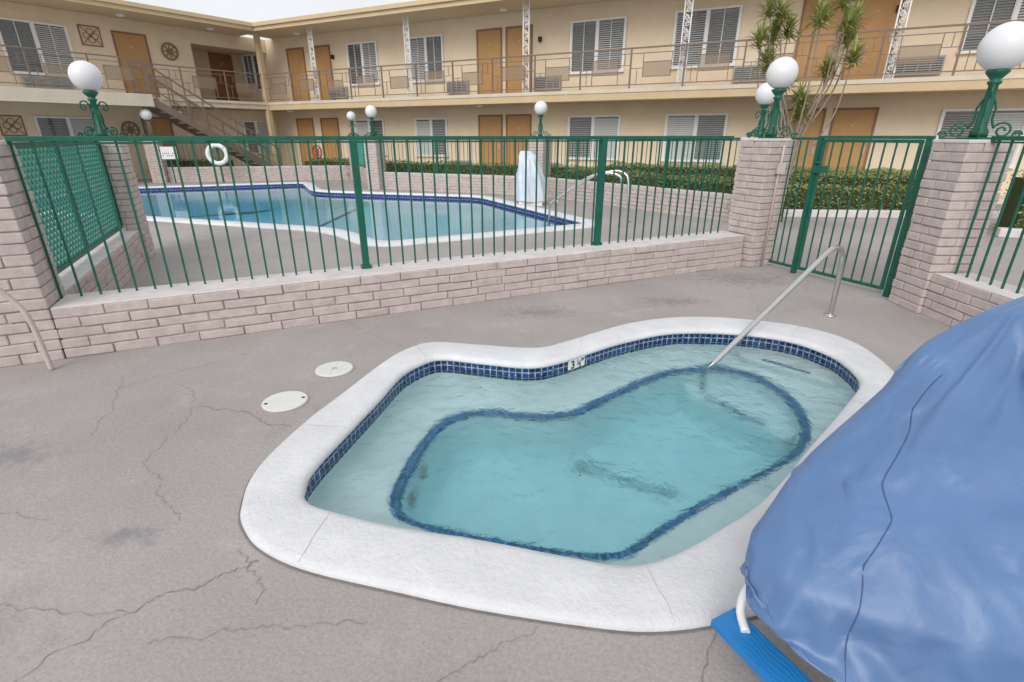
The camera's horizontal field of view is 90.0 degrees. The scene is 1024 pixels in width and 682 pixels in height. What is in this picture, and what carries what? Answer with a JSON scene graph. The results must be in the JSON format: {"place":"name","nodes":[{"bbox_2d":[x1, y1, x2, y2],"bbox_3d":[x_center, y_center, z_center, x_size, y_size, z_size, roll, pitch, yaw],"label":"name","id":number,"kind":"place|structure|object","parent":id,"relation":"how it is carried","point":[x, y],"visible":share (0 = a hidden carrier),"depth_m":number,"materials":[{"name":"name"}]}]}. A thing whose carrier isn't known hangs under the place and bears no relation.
{"place":"outdoors","nodes":[
{"label":"outdoors","id":0,"kind":"place"},
{"bbox_2d":[124,0,414,39],"label":"sky","id":1,"kind":"structure","parent":0,"point":[242,10],"materials":[{"name":"white"}]},
{"bbox_2d":[0,179,1023,681],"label":"ground","id":2,"kind":"structure","parent":0,"point":[106,533],"depth_m":2.55,"materials":[{"name":"concrete"}]},
{"bbox_2d":[0,288,54,370],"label":"conduit pipe","id":3,"kind":"object","parent":2,"relation":"on","point":[30,322],"visible":1,"depth_m":3.51,"materials":[{"name":"metal"}]},
{"bbox_2d":[0,140,65,367],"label":"brick pillar","id":4,"kind":"structure","parent":2,"relation":"on","point":[27,282],"depth_m":3.62,"materials":[{"name":"beige brick"}]},
{"bbox_2d":[15,141,122,274],"bbox_3d":[-4.403,-1.422,5.119,0.046,1.070,3.266,-10,24,-23],"label":"lattice panel","id":5,"kind":"object","parent":4,"relation":"attached to","point":[100,192],"visible":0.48,"depth_m":5.06,"materials":[{"name":"green plastic"}]},
{"bbox_2d":[58,230,145,294],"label":"brick wall","id":6,"kind":"structure","parent":2,"relation":"on","point":[102,267],"depth_m":5.37,"materials":[{"name":"beige brick"}]},
{"bbox_2d":[79,141,154,258],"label":"brick pillar","id":7,"kind":"structure","parent":2,"relation":"on","point":[111,157],"depth_m":6.62,"materials":[{"name":"beige brick"}]},
{"bbox_2d":[68,60,124,135],"bbox_3d":[-5.170,-2.965,6.310,0.407,0.868,0.409,-9,24,-21],"label":"garden lamp","id":8,"kind":"object","parent":7,"relation":"on","point":[86,77],"visible":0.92,"depth_m":6.22,"materials":[{"name":"white glass"}]},
{"bbox_2d":[143,141,169,182],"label":"brick pillar","id":9,"kind":"structure","parent":2,"relation":"on","point":[150,152],"depth_m":17.89,"materials":[{"name":"beige brick"}]},
{"bbox_2d":[139,109,159,135],"bbox_3d":[-12.500,-7.489,17.575,0.407,0.880,0.409,0,22,0],"label":"garden lamp","id":10,"kind":"object","parent":9,"relation":"on","point":[145,114],"visible":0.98,"depth_m":17.42,"materials":[{"name":"white glass"}]},
{"bbox_2d":[159,146,177,182],"bbox_3d":[-11.806,-6.112,17.769,0.480,1.220,0.043,-8,23,-19],"label":"notice sign","id":11,"kind":"object","parent":2,"relation":"on","point":[167,152],"visible":0.96,"depth_m":17.61,"materials":[{"name":"white paint"}]},
{"bbox_2d":[146,157,235,179],"bbox_3d":[-12.153,-6.601,19.552,2.900,0.849,0.733,-5,22,-12],"label":"hedge","id":12,"kind":"object","parent":2,"relation":"on","point":[191,161],"visible":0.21,"depth_m":19.35,"materials":[{"name":"green plant"}]},
{"bbox_2d":[205,141,227,182],"bbox_3d":[-10.257,-6.273,17.929,0.750,1.400,0.228,-5,22,-13],"label":"life ring","id":13,"kind":"object","parent":2,"relation":"on","point":[219,162],"visible":0.77,"depth_m":17.82,"materials":[{"name":"white paint"}]},
{"bbox_2d":[166,165,350,181],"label":"brick wall","id":14,"kind":"structure","parent":2,"relation":"on","point":[240,173],"depth_m":18.84,"materials":[{"name":"beige brick"}]},
{"bbox_2d":[163,140,348,166],"bbox_3d":[-9.200,-6.886,18.695,6.243,0.968,0.090,-5,22,-11],"label":"metal fence","id":15,"kind":"object","parent":14,"relation":"on","point":[264,154],"visible":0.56,"depth_m":18.76,"materials":[{"name":"green metal"}]},
{"bbox_2d":[260,391,309,412],"bbox_3d":[-1.423,0.376,3.211,0.290,0.012,0.290,0,22,0],"label":"skimmer lid","id":16,"kind":"object","parent":2,"relation":"on","point":[284,401],"visible":1,"depth_m":3.20,"materials":[{"name":"plastic"}]},
{"bbox_2d":[37,182,594,246],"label":"swimming pool","id":17,"kind":"structure","parent":2,"relation":"in","point":[195,204],"depth_m":13.28,"materials":[{"name":"blue liquid"}]},
{"bbox_2d":[548,172,622,225],"bbox_3d":[1.329,-2.522,9.444,1.388,1.154,0.066,8,23,20],"label":"pool handrail","id":18,"kind":"object","parent":17,"relation":"on","point":[579,184],"visible":0.62,"depth_m":9.33,"materials":[{"name":"silver metal"}]},
{"bbox_2d":[556,170,630,225],"bbox_3d":[1.581,-2.732,9.963,1.520,1.158,0.127,8,23,20],"label":"pool handrail","id":19,"kind":"object","parent":17,"relation":"on","point":[627,177],"visible":0.56,"depth_m":9.71,"materials":[{"name":"silver metal"}]},
{"bbox_2d":[314,361,354,377],"bbox_3d":[-1.268,0.199,3.653,0.280,0.012,0.280,0,22,0],"label":"skimmer lid","id":20,"kind":"object","parent":2,"relation":"on","point":[334,369],"visible":1,"depth_m":3.63,"materials":[{"name":"plastic"}]},
{"bbox_2d":[347,140,361,179],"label":"brick pillar","id":21,"kind":"structure","parent":2,"relation":"on","point":[350,160],"depth_m":19.11,"materials":[{"name":"beige brick"}]},
{"bbox_2d":[347,111,358,135],"bbox_3d":[-5.900,-8.001,18.878,0.407,0.860,0.409,-7,23,-16],"label":"garden lamp","id":22,"kind":"object","parent":21,"relation":"on","point":[351,116],"visible":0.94,"depth_m":18.79,"materials":[{"name":"white glass"}]},
{"bbox_2d":[359,166,367,183],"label":"brick wall","id":23,"kind":"structure","parent":2,"relation":"on","point":[363,174],"depth_m":18.21,"materials":[{"name":"beige brick"}]},
{"bbox_2d":[363,140,386,189],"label":"brick pillar","id":24,"kind":"structure","parent":2,"relation":"on","point":[375,165],"depth_m":15.64,"materials":[{"name":"beige brick"}]},
{"bbox_2d":[357,140,365,166],"bbox_3d":[-5.050,-6.417,17.466,0.044,0.930,3.699,-9,24,-22],"label":"lattice panel","id":25,"kind":"object","parent":24,"relation":"attached to","point":[360,147],"visible":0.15,"depth_m":17.93,"materials":[{"name":"green plastic"}]},
{"bbox_2d":[365,105,381,135],"bbox_3d":[-4.200,-6.591,15.350,0.407,0.870,0.409,-14,26,-32],"label":"garden lamp","id":26,"kind":"object","parent":24,"relation":"on","point":[371,111],"visible":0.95,"depth_m":15.24,"materials":[{"name":"white glass"}]},
{"bbox_2d":[1,245,758,681],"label":"deck cracks","id":27,"kind":"object","parent":2,"relation":"on","point":[251,561],"visible":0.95,"depth_m":1.80,"materials":[{"name":"grey concrete"}]},
{"bbox_2d":[50,230,744,357],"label":"brick wall","id":28,"kind":"structure","parent":2,"relation":"on","point":[89,323],"depth_m":4.62,"materials":[{"name":"beige brick"}]},
{"bbox_2d":[4,136,733,298],"bbox_3d":[-0.402,-1.394,5.038,6.750,1.158,0.090,-10,24,-23],"label":"metal fence","id":29,"kind":"object","parent":28,"relation":"on","point":[32,141],"visible":1,"depth_m":4.61,"materials":[{"name":"green metal"}]},
{"bbox_2d":[384,172,513,194],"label":"brick wall","id":30,"kind":"structure","parent":2,"relation":"on","point":[403,180],"depth_m":15.05,"materials":[{"name":"beige brick"}]},
{"bbox_2d":[383,140,527,175],"bbox_3d":[-1.682,-5.360,14.821,4.937,1.018,0.090,9,24,21],"label":"metal fence","id":31,"kind":"object","parent":30,"relation":"on","point":[436,155],"visible":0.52,"depth_m":14.92,"materials":[{"name":"green metal"}]},
{"bbox_2d":[303,157,608,178],"bbox_3d":[-2.546,-5.993,18.120,12.538,0.794,1.044,11,24,25],"label":"hedge","id":32,"kind":"object","parent":2,"relation":"on","point":[441,169],"visible":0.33,"depth_m":17.68,"materials":[{"name":"green plant"}]},
{"bbox_2d":[0,0,1023,203],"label":"motel building","id":33,"kind":"structure","parent":2,"relation":"on","point":[577,67],"depth_m":16.89,"materials":[{"name":"beige paint"}]},
{"bbox_2d":[312,145,321,158],"bbox_3d":[-7.777,-7.327,20.536,0.532,1.016,0.080,11,24,25],"label":"wagon wheel ornament","id":34,"kind":"object","parent":33,"relation":"attached to","point":[318,151],"visible":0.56,"depth_m":20.42,"materials":[{"name":"red paint"}]},
{"bbox_2d":[516,151,547,205],"bbox_3d":[0.472,-3.878,12.193,0.787,1.222,0.710,0,22,0],"label":"covered pool lift","id":35,"kind":"object","parent":2,"relation":"on","point":[531,179],"visible":0.82,"depth_m":11.98,"materials":[{"name":"white fabric"}]},
{"bbox_2d":[238,317,893,633],"bbox_3d":[0.739,0.743,3.337,4.029,0.838,3.196,0,22,0],"label":"spa","id":36,"kind":"object","parent":2,"relation":"on","point":[630,478],"visible":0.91,"depth_m":2.69,"materials":[{"name":"teal liquid"}]},
{"bbox_2d":[547,177,731,221],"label":"brick wall","id":37,"kind":"structure","parent":2,"relation":"on","point":[551,187],"depth_m":11.20,"materials":[{"name":"beige brick"}]},
{"bbox_2d":[548,138,740,193],"bbox_3d":[2.662,-4.063,11.588,0.090,1.018,5.605,-16,27,-34],"label":"metal fence","id":38,"kind":"object","parent":37,"relation":"on","point":[736,139],"visible":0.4,"depth_m":11.01,"materials":[{"name":"green metal"}]},
{"bbox_2d":[555,166,791,221],"bbox_3d":[3.244,-3.468,11.752,0.950,0.846,5.929,-16,27,-34],"label":"hedge","id":39,"kind":"object","parent":2,"relation":"on","point":[676,181],"visible":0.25,"depth_m":11.16,"materials":[{"name":"green plant"}]},
{"bbox_2d":[728,137,752,223],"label":"brick pillar","id":40,"kind":"structure","parent":2,"relation":"on","point":[733,192],"depth_m":9.40,"materials":[{"name":"beige brick"}]},
{"bbox_2d":[748,83,774,137],"bbox_3d":[4.400,-4.028,8.943,0.409,0.880,0.407,8,23,20],"label":"garden lamp","id":41,"kind":"object","parent":40,"relation":"on","point":[764,95],"visible":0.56,"depth_m":8.84,"materials":[{"name":"white glass"}]},
{"bbox_2d":[728,138,795,266],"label":"brick pillar","id":42,"kind":"structure","parent":2,"relation":"on","point":[760,158],"depth_m":6.29,"materials":[{"name":"beige brick"}]},
{"bbox_2d":[746,57,798,137],"bbox_3d":[3.120,-2.846,6.013,0.407,0.868,0.409,-11,25,-26],"label":"garden lamp","id":43,"kind":"object","parent":42,"relation":"on","point":[781,73],"visible":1,"depth_m":5.91,"materials":[{"name":"white glass"}]},
{"bbox_2d":[760,145,785,266],"bbox_3d":[3.187,-1.619,6.255,0.090,1.450,0.060,0,22,0],"label":"conduit pipe","id":44,"kind":"object","parent":42,"relation":"attached to","point":[780,167],"visible":1,"depth_m":6.18,"materials":[{"name":"metal"}]},
{"bbox_2d":[606,161,927,180],"bbox_3d":[6.216,-4.215,13.515,7.638,0.909,1.360,10,24,24],"label":"hedge","id":45,"kind":"object","parent":2,"relation":"on","point":[693,170],"visible":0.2,"depth_m":13.49,"materials":[{"name":"green plant"}]},
{"bbox_2d":[712,245,845,361],"bbox_3d":[2.225,-0.199,4.298,1.793,1.073,0.100,-13,25,-29],"label":"spa handrail","id":46,"kind":"object","parent":2,"relation":"on","point":[749,328],"visible":0.95,"depth_m":4.28,"materials":[{"name":"silver metal"}]},
{"bbox_2d":[739,0,873,177],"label":"dracaena tree","id":47,"kind":"object","parent":2,"relation":"on","point":[850,21],"visible":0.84,"depth_m":10.12,"materials":[{"name":"green plant"}]},
{"bbox_2d":[710,296,1023,681],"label":"covered pool lift","id":48,"kind":"object","parent":2,"relation":"on","point":[886,542],"visible":1,"depth_m":1.44,"materials":[{"name":"blue fabric"}]},
{"bbox_2d":[785,170,1001,210],"bbox_3d":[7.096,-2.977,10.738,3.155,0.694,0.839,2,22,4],"label":"hedge","id":49,"kind":"object","parent":2,"relation":"on","point":[877,198],"visible":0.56,"depth_m":10.51,"materials":[{"name":"green plant"}]},
{"bbox_2d":[783,209,1023,238],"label":"kerb","id":50,"kind":"structure","parent":2,"relation":"on","point":[1001,232],"depth_m":10.33,"materials":[{"name":"white concrete"}]},
{"bbox_2d":[888,139,1017,312],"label":"brick pillar","id":51,"kind":"structure","parent":2,"relation":"on","point":[952,183],"depth_m":4.56,"materials":[{"name":"beige brick"}]},
{"bbox_2d":[768,136,935,296],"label":"metal gate","id":52,"kind":"structure","parent":51,"relation":"attached to","point":[818,168],"depth_m":5.42,"materials":[{"name":"green metal"}]},
{"bbox_2d":[936,21,1023,139],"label":"garden lamp","id":53,"kind":"object","parent":51,"relation":"on","point":[1000,53],"visible":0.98,"depth_m":4.18,"materials":[{"name":"white glass"}]},
{"bbox_2d":[993,169,1023,228],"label":"hedge","id":54,"kind":"object","parent":2,"relation":"on","point":[1012,202],"visible":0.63,"depth_m":8.58,"materials":[{"name":"green plant"}]},
{"bbox_2d":[529,142,551,176],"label":"brick pillar","id":55,"kind":"structure","parent":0,"point":[541,153],"depth_m":13.55,"materials":[{"name":"beige brick"}]},
{"bbox_2d":[530,101,550,135],"bbox_3d":[0.750,-5.810,13.400,0.409,0.870,0.407,16,27,35],"label":"garden lamp","id":56,"kind":"object","parent":55,"relation":"on","point":[540,108],"visible":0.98,"depth_m":13.27,"materials":[{"name":"white glass"}]},
{"bbox_2d":[921,273,1023,326],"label":"brick wall","id":57,"kind":"structure","parent":0,"point":[952,299],"depth_m":4.40,"materials":[{"name":"beige brick"}]},
{"bbox_2d":[954,136,1023,292],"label":"metal fence","id":58,"kind":"object","parent":57,"relation":"on","point":[998,140],"visible":1,"depth_m":4.18,"materials":[{"name":"green metal"}]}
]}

